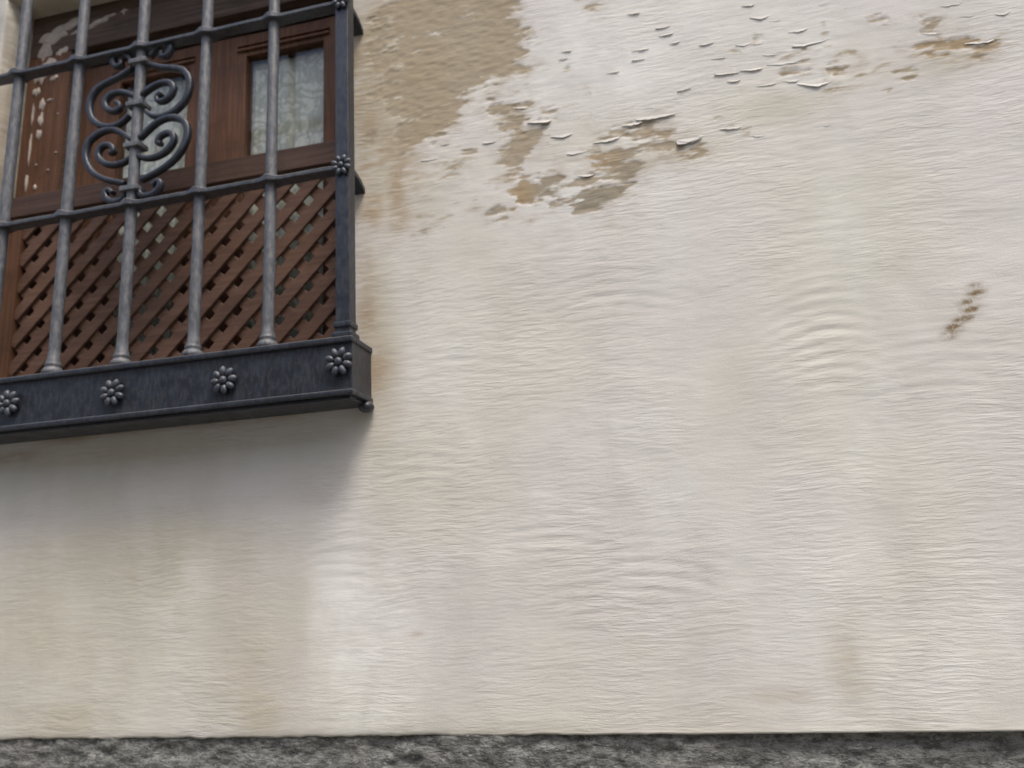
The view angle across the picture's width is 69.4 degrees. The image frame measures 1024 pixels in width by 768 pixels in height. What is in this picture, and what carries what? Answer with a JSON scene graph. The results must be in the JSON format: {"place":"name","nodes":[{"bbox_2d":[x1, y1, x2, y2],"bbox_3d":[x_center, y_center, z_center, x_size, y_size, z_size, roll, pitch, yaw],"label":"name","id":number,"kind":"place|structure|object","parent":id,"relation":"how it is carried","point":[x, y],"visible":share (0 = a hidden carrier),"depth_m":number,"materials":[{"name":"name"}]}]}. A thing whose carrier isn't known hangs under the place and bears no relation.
{"place":"outdoors","nodes":[
{"label":"outdoors","id":0,"kind":"place"},
{"bbox_2d":[0,0,1023,767],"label":"house","id":1,"kind":"structure","parent":0,"point":[688,432],"depth_m":1.25,"materials":[{"name":"paint"}]},
{"bbox_2d":[111,80,186,355],"bbox_3d":[-0.805,-0.377,1.665,0.178,0.673,0.006,-6,-13,11],"label":"lace curtain","id":2,"kind":"object","parent":1,"relation":"hanging from","point":[153,147],"visible":0.2,"depth_m":1.70,"materials":[{"name":"white fabric"}]},
{"bbox_2d":[0,0,335,377],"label":"window","id":3,"kind":"structure","parent":1,"relation":"in","point":[90,325],"depth_m":1.58,"materials":[{"name":"brown wood"}]},
{"bbox_2d":[0,0,373,444],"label":"window grille","id":4,"kind":"object","parent":1,"relation":"attached to","point":[267,376],"depth_m":1.38,"materials":[{"name":"metal"}]},
{"bbox_2d":[247,51,323,338],"bbox_3d":[-0.484,-0.410,1.601,0.186,0.673,0.006,-6,-13,11],"label":"lace curtain","id":5,"kind":"object","parent":1,"relation":"hanging from","point":[300,104],"visible":0.36,"depth_m":1.64,"materials":[{"name":"white fabric"}]}
]}

